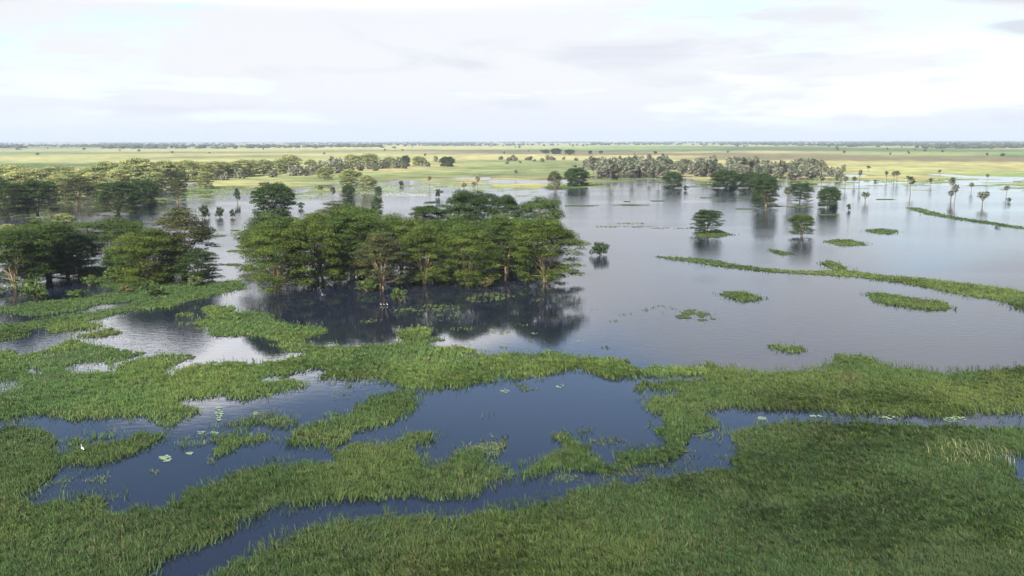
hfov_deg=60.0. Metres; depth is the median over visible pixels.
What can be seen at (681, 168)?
doum palm
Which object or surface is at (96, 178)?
shore tree
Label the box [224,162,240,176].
shore tree
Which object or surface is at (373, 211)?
acacia tree
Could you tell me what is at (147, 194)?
shallows grass
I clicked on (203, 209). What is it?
water bush
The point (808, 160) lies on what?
doum palm
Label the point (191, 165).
shore tree
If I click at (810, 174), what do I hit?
doum palm
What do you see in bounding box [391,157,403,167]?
doum palm
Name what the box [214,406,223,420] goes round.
lily pads
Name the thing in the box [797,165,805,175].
doum palm
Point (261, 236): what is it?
acacia tree
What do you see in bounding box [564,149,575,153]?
field tree
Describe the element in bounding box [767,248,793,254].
grass island
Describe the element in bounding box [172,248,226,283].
acacia tree
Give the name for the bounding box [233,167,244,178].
doum palm
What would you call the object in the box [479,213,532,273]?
acacia tree
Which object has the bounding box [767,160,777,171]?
doum palm
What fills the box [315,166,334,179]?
lake tree
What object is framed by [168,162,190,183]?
shore tree
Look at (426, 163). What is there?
doum palm
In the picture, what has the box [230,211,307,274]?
acacia tree
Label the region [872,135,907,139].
hill
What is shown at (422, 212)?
acacia tree
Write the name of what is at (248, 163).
shore tree
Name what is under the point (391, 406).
reed bed
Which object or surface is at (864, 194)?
doum palm
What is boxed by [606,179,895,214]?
floating weed
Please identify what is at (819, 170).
doum palm
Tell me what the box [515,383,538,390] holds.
floating weed
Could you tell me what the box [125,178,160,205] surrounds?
shore tree
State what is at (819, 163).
doum palm
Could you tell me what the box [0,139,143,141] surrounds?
hill
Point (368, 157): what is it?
shore tree
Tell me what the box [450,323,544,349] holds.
floating weed
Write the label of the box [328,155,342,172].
doum palm
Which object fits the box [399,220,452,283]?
acacia tree
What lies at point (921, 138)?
hill
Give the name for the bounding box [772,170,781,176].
doum palm
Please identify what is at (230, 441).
grass patch
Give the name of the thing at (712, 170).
doum palm
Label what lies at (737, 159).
doum palm
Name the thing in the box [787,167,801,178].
doum palm
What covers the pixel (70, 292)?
bank bush
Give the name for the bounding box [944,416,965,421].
lily pads
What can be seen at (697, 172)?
doum palm
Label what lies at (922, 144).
woodland
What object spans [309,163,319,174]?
doum palm
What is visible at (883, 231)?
grass island
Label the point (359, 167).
doum palm
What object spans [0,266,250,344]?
reed bed
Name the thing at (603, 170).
doum palm
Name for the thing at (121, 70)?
sky
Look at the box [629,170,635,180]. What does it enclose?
doum palm
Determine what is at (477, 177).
doum palm
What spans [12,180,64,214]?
shore tree
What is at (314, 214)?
acacia tree
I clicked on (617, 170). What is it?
doum palm
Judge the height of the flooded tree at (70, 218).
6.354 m
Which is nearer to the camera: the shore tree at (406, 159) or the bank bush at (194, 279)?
the bank bush at (194, 279)
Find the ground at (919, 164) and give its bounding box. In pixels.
[0,140,1023,197]
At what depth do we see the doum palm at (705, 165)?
745.81 m
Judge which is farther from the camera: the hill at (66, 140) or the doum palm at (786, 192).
the hill at (66, 140)
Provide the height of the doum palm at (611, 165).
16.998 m
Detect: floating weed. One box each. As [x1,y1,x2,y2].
[44,458,213,499]
[211,230,248,265]
[332,382,354,399]
[360,303,463,329]
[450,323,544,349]
[455,433,508,460]
[466,291,579,304]
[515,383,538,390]
[550,425,728,485]
[564,196,753,209]
[577,425,647,445]
[591,305,672,348]
[597,222,691,228]
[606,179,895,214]
[662,308,714,322]
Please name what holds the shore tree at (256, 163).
on the ground at (919, 164)
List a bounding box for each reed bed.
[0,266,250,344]
[0,301,710,429]
[0,351,1023,575]
[185,409,1023,575]
[251,384,440,454]
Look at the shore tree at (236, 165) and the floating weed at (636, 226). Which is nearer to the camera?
the floating weed at (636, 226)
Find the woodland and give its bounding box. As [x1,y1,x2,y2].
[0,141,1023,148]
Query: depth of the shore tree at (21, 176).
467.33 m
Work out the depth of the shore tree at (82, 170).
574.32 m
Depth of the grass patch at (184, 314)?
154.70 m
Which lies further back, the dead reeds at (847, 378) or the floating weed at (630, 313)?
the floating weed at (630, 313)
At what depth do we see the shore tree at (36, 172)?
517.15 m
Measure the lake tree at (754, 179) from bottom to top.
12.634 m
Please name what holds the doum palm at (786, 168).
on the ground at (919, 164)
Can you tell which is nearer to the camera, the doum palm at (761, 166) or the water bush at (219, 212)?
the water bush at (219, 212)
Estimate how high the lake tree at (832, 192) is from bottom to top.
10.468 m
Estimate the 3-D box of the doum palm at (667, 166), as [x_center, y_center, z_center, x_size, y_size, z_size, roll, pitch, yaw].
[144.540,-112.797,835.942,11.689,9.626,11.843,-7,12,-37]
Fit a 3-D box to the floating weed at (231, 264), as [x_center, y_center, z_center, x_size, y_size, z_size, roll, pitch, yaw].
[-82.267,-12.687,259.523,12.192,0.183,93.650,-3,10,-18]
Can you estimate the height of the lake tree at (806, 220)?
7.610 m
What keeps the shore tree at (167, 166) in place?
on the ground at (919, 164)
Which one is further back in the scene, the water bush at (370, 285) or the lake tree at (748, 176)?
the lake tree at (748, 176)
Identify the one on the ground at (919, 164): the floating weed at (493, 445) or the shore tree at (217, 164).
the shore tree at (217, 164)
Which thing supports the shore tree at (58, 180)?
on the ground at (919, 164)
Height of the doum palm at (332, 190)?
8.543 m
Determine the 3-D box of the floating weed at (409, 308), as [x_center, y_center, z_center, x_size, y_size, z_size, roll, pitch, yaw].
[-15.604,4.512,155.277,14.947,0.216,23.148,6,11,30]
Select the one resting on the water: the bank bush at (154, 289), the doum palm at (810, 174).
the bank bush at (154, 289)
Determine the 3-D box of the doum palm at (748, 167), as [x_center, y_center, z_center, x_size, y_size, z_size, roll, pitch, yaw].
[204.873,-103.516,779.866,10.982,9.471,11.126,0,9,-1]
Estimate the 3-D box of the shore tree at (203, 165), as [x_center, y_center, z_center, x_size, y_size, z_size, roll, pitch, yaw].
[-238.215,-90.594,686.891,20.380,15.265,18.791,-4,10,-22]
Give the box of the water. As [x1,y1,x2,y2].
[0,172,1023,575]
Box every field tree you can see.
[550,148,561,153]
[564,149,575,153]
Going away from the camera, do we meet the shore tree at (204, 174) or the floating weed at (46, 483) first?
the floating weed at (46, 483)
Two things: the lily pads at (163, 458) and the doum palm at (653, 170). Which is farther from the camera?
the doum palm at (653, 170)
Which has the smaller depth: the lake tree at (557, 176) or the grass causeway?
the grass causeway
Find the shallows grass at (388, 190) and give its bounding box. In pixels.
[168,181,535,200]
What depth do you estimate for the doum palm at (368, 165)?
933.02 m
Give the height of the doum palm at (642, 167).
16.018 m
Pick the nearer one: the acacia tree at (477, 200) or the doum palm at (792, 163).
the acacia tree at (477, 200)
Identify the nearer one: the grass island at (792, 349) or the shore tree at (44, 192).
the grass island at (792, 349)
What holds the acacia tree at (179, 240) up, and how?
on the water
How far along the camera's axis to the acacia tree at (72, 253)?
195.06 m
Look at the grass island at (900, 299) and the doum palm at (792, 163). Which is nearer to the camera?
the grass island at (900, 299)
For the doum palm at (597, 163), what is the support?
on the ground at (919, 164)
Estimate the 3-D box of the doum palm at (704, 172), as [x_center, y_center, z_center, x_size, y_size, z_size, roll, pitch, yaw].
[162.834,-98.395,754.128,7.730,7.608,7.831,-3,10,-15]
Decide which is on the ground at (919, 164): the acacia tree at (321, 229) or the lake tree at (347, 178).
the lake tree at (347, 178)
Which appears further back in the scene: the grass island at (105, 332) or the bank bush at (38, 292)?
the bank bush at (38, 292)
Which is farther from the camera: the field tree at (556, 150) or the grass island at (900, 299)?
the field tree at (556, 150)
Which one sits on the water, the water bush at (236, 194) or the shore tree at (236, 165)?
the water bush at (236, 194)
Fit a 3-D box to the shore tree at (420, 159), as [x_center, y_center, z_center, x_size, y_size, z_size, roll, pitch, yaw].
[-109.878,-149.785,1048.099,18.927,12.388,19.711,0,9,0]
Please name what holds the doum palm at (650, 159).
on the ground at (919, 164)
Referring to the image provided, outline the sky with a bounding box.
[0,0,1023,140]
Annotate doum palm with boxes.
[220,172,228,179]
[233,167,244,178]
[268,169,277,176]
[287,165,296,175]
[296,166,308,175]
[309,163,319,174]
[317,160,327,167]
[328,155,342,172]
[329,187,335,195]
[337,160,346,171]
[356,163,364,170]
[365,161,371,168]
[372,164,379,170]
[378,159,387,168]
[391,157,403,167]
[423,160,429,166]
[475,175,479,187]
[552,180,559,192]
[581,160,587,167]
[588,158,599,169]
[589,165,597,173]
[594,162,614,175]
[595,156,607,169]
[606,163,621,174]
[607,159,614,180]
[610,156,622,162]
[618,160,627,173]
[624,162,640,174]
[626,156,637,164]
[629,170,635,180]
[632,159,646,174]
[645,154,654,164]
[647,165,660,174]
[652,162,663,173]
[655,169,660,182]
[658,157,671,163]
[663,163,671,170]
[671,162,676,169]
[677,165,686,175]
[682,159,689,163]
[687,164,695,173]
[693,168,702,175]
[694,160,702,168]
[700,168,706,175]
[701,160,716,175]
[705,162,721,175]
[708,155,718,163]
[724,156,734,164]
[729,160,742,169]
[734,156,745,160]
[739,159,754,172]
[740,166,751,172]
[745,159,756,169]
[753,165,764,171]
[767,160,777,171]
[772,166,784,175]
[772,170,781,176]
[777,163,786,168]
[780,163,791,172]
[783,186,791,205]
[786,161,794,170]
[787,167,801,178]
[787,173,793,185]
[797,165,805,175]
[802,167,818,177]
[804,158,815,164]
[805,164,815,170]
[815,160,824,167]
[815,165,822,173]
[819,175,825,187]
[822,164,828,171]
[826,168,833,175]
[834,170,841,178]
[836,166,842,176]
[861,192,869,200]
[907,176,915,193]
[948,177,955,185]
[948,190,953,202]
[951,184,959,202]
[976,191,989,204]
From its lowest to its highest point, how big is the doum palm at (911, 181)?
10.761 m
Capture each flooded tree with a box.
[0,224,17,229]
[51,213,76,229]
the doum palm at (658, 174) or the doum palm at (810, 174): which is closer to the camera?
the doum palm at (658, 174)
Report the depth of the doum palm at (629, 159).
911.05 m
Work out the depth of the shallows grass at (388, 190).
560.95 m
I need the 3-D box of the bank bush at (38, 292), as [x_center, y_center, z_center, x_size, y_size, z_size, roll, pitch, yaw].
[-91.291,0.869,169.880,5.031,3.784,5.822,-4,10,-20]
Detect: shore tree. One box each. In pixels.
[0,164,29,170]
[0,169,15,190]
[0,174,9,200]
[0,180,36,217]
[2,170,42,197]
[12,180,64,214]
[14,168,54,188]
[38,166,74,179]
[41,175,74,200]
[51,170,82,192]
[59,175,97,205]
[74,167,100,184]
[74,171,114,196]
[85,161,117,182]
[88,180,143,213]
[104,168,139,194]
[108,164,146,181]
[118,157,154,178]
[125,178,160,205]
[134,161,163,181]
[138,171,167,193]
[155,160,182,186]
[163,178,187,202]
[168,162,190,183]
[171,160,201,180]
[192,161,217,179]
[196,171,214,188]
[207,161,225,177]
[213,161,237,176]
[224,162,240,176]
[230,159,255,176]
[245,160,262,175]
[255,159,275,174]
[271,159,288,173]
[278,154,303,170]
[304,159,317,167]
[344,154,361,167]
[355,153,380,167]
[385,157,395,166]
[401,155,410,165]
[411,156,425,165]
[439,156,455,166]
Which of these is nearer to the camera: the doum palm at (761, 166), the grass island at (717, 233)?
the grass island at (717, 233)
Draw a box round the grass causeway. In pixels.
[655,255,1023,310]
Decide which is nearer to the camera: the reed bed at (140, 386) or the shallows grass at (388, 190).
the reed bed at (140, 386)
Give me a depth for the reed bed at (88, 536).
82.09 m
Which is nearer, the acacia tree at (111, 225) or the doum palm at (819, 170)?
the acacia tree at (111, 225)
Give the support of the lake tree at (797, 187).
in the water
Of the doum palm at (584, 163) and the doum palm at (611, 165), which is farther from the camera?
the doum palm at (584, 163)
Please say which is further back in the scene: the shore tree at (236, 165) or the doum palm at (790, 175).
the shore tree at (236, 165)
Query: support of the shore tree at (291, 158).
on the ground at (919, 164)
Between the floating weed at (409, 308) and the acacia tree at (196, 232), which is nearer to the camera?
the floating weed at (409, 308)
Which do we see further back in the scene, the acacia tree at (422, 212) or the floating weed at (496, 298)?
the acacia tree at (422, 212)
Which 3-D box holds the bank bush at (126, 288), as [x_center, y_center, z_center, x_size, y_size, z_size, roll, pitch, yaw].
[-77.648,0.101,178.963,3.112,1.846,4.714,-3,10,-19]
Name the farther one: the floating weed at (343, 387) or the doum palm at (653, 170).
the doum palm at (653, 170)
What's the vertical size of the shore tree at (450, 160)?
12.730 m
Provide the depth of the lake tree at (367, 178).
518.37 m
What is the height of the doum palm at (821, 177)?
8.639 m
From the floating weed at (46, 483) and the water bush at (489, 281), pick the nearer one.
the floating weed at (46, 483)
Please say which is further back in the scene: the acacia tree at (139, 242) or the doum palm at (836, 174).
the doum palm at (836, 174)
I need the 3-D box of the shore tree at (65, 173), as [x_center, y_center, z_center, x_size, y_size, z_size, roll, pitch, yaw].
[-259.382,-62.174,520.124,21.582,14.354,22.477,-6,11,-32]
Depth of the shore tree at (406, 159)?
1024.96 m
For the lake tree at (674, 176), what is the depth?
565.32 m
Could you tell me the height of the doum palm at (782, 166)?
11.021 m
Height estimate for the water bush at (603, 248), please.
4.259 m
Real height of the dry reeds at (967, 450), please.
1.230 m
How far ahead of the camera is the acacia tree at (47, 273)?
189.37 m
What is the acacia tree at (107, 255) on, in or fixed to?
on the water
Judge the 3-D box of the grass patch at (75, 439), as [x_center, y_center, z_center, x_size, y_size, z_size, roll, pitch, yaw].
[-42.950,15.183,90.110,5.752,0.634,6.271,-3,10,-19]
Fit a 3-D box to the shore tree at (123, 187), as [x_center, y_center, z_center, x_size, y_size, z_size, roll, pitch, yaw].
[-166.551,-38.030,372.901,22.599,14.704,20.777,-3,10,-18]
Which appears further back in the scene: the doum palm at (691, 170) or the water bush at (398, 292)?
the doum palm at (691, 170)
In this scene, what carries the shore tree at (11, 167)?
on the ground at (919, 164)
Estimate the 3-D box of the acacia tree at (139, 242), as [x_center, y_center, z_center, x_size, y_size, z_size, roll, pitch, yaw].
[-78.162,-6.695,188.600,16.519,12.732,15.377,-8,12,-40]
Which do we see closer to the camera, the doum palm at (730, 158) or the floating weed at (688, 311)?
the floating weed at (688, 311)
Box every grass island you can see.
[64,325,122,341]
[544,183,604,189]
[692,229,732,236]
[717,290,768,301]
[762,341,807,352]
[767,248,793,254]
[823,238,869,246]
[859,290,957,311]
[865,228,898,233]
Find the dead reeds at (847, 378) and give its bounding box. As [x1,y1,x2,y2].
[835,369,862,383]
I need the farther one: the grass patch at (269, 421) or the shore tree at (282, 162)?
the shore tree at (282, 162)
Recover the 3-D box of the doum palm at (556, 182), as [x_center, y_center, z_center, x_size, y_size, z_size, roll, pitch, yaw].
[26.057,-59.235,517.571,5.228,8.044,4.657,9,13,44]
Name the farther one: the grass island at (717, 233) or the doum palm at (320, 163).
the doum palm at (320, 163)
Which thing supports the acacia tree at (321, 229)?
on the water
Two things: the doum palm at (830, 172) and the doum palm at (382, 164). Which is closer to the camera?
the doum palm at (830, 172)
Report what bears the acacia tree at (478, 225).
on the water
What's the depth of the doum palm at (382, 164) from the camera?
949.63 m
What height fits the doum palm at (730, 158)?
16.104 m
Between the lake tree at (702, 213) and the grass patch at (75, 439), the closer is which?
the grass patch at (75, 439)
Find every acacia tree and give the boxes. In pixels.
[0,224,57,292]
[0,240,66,284]
[15,216,87,279]
[44,239,97,280]
[53,233,109,273]
[67,217,147,256]
[98,245,150,276]
[103,226,186,283]
[146,231,187,278]
[148,206,218,278]
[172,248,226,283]
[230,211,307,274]
[234,219,317,294]
[287,216,346,285]
[302,210,349,267]
[316,200,349,216]
[319,206,390,279]
[328,202,379,254]
[342,217,410,277]
[350,231,410,289]
[365,212,435,272]
[371,195,382,221]
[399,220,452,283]
[408,201,451,255]
[424,214,474,265]
[430,224,504,286]
[439,188,505,248]
[466,215,517,267]
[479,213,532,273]
[486,193,521,236]
[505,216,550,264]
[508,215,591,281]
[515,195,564,239]
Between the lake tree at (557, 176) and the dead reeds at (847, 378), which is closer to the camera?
the dead reeds at (847, 378)
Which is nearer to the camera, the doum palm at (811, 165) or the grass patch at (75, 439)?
the grass patch at (75, 439)
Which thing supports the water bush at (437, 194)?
on the water
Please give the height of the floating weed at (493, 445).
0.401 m
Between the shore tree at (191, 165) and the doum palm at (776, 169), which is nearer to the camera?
the shore tree at (191, 165)
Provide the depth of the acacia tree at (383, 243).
179.72 m
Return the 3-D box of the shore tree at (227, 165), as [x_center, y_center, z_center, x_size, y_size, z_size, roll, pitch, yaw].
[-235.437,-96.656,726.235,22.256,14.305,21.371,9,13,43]
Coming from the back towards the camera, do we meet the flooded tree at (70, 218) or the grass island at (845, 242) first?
the flooded tree at (70, 218)
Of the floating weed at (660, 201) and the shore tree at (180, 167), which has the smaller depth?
the floating weed at (660, 201)
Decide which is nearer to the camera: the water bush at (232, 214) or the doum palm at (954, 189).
the water bush at (232, 214)
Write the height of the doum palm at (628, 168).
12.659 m
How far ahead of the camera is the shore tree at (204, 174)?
562.45 m
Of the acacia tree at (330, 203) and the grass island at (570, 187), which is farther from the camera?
the grass island at (570, 187)
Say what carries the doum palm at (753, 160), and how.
on the ground at (919, 164)
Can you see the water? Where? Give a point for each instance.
(822, 320)
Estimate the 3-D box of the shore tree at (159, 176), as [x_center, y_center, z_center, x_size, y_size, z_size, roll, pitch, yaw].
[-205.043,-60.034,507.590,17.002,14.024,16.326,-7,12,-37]
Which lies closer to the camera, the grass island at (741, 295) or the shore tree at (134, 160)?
the grass island at (741, 295)
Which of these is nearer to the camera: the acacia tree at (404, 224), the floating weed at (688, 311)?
the floating weed at (688, 311)
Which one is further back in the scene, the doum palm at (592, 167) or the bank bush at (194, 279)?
the doum palm at (592, 167)
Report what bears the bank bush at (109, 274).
on the water
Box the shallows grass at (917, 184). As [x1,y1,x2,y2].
[569,177,1023,190]
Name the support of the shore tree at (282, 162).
on the ground at (919, 164)
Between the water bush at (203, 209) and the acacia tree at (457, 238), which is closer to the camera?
the acacia tree at (457, 238)
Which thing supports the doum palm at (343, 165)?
on the ground at (919, 164)
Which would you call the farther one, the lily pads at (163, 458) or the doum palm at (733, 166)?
the doum palm at (733, 166)
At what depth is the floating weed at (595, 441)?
90.05 m
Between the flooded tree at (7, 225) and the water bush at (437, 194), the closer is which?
the flooded tree at (7, 225)
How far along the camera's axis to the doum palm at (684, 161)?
938.55 m
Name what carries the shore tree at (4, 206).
on the ground at (919, 164)
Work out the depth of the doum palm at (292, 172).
767.11 m
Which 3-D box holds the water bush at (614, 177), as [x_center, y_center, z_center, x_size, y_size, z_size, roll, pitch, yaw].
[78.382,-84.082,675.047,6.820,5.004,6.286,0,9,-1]
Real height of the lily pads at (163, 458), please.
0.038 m
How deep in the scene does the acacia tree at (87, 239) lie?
203.50 m
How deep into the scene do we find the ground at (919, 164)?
1593.45 m
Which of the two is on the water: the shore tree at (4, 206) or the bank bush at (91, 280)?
the bank bush at (91, 280)
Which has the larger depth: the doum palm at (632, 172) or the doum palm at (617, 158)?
the doum palm at (617, 158)
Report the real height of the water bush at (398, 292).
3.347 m
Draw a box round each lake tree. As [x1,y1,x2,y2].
[249,181,298,216]
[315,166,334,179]
[337,168,362,186]
[341,184,355,197]
[357,175,378,191]
[374,186,382,195]
[547,171,563,190]
[563,167,589,186]
[661,172,683,187]
[689,209,726,233]
[709,169,741,188]
[739,172,758,188]
[749,172,775,193]
[751,174,781,207]
[787,182,814,202]
[787,213,815,235]
[816,185,842,207]
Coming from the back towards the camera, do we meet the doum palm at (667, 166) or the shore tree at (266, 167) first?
the doum palm at (667, 166)
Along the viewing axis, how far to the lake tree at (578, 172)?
585.04 m
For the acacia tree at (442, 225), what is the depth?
214.13 m
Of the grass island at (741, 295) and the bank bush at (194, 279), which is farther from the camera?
the bank bush at (194, 279)
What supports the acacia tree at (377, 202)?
on the water
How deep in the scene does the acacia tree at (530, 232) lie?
188.57 m
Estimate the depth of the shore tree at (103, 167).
560.06 m
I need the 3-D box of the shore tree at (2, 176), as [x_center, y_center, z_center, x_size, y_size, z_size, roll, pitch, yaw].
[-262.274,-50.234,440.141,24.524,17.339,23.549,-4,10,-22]
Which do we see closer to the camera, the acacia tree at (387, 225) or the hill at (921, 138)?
the acacia tree at (387, 225)
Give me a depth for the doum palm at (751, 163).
754.77 m
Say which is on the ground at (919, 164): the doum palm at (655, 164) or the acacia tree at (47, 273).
the doum palm at (655, 164)
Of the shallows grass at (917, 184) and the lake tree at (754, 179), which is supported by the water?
the shallows grass at (917, 184)
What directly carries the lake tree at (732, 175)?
on the ground at (919, 164)
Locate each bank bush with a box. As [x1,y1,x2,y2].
[19,283,49,300]
[64,289,88,296]
[79,275,98,285]
[103,265,127,281]
[119,284,134,291]
[139,281,166,295]
[187,276,204,286]
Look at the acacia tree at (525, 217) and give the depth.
212.34 m
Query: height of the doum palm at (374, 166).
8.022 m
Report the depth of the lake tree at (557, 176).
531.90 m
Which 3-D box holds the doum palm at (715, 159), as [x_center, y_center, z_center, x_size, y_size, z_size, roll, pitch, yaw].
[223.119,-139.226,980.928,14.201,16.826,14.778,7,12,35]
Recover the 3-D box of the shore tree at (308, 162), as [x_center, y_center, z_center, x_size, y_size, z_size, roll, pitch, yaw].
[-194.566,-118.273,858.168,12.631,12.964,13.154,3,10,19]
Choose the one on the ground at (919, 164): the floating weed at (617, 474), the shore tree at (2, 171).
the shore tree at (2, 171)
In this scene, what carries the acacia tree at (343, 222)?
on the water
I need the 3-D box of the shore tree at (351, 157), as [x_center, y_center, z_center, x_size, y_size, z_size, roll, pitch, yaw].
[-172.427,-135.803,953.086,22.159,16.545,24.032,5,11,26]
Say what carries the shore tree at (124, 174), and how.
on the ground at (919, 164)
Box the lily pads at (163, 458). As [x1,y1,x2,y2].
[159,455,170,461]
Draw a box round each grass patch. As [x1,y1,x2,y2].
[55,426,116,450]
[136,424,282,460]
[175,311,193,318]
[210,409,313,436]
[905,207,1023,228]
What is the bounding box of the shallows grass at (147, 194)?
[3,192,230,217]
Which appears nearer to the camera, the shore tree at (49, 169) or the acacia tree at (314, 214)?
the acacia tree at (314, 214)
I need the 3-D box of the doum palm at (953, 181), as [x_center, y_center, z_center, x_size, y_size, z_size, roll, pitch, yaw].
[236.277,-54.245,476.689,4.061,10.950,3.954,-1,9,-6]
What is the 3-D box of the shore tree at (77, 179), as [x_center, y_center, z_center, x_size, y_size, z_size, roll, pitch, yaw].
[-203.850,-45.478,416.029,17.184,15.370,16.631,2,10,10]
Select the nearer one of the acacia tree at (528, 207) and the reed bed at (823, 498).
the reed bed at (823, 498)
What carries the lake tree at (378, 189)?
on the water
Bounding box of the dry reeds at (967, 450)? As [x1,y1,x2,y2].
[918,437,1018,465]
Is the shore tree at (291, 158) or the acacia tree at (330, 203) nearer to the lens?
the acacia tree at (330, 203)
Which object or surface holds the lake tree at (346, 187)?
on the ground at (919, 164)
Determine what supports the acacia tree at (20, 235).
on the water
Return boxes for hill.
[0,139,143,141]
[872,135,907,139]
[903,136,951,139]
[946,137,983,139]
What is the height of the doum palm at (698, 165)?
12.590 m
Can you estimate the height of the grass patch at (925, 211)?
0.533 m
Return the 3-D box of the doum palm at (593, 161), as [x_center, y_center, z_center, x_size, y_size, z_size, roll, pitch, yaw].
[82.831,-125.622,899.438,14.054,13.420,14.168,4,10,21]
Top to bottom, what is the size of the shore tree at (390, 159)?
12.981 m
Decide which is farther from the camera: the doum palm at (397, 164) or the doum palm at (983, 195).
the doum palm at (397, 164)
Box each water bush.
[198,204,210,217]
[215,206,223,217]
[229,209,235,217]
[233,188,240,201]
[356,278,376,291]
[390,287,407,301]
[435,189,443,196]
[479,277,494,286]
[589,241,609,255]
[611,174,618,179]
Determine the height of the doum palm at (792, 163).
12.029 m
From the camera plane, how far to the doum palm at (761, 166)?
749.44 m
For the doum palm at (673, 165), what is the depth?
892.90 m
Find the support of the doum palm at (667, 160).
on the ground at (919, 164)
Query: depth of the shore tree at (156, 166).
574.02 m
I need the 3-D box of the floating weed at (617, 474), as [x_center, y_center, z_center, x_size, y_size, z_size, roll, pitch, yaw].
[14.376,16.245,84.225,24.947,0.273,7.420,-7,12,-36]
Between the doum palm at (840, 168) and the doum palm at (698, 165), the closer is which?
the doum palm at (840, 168)
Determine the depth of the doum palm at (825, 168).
820.65 m
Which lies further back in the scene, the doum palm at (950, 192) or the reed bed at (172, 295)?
the doum palm at (950, 192)
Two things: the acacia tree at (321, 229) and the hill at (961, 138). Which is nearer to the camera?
the acacia tree at (321, 229)
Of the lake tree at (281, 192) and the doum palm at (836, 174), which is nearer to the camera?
the lake tree at (281, 192)
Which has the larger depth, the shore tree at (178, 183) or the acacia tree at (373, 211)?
the shore tree at (178, 183)
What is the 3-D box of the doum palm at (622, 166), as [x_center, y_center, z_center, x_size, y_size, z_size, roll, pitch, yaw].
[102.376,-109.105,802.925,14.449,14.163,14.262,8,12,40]
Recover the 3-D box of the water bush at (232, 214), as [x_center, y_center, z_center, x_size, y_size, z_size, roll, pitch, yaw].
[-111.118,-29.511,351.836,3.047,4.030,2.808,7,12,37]
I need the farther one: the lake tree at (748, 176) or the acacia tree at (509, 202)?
the lake tree at (748, 176)
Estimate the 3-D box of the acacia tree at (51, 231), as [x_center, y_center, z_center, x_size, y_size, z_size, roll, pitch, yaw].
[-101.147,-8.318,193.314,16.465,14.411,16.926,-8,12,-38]
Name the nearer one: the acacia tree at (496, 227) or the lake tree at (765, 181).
the acacia tree at (496, 227)
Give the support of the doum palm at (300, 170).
on the ground at (919, 164)
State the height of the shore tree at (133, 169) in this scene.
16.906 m

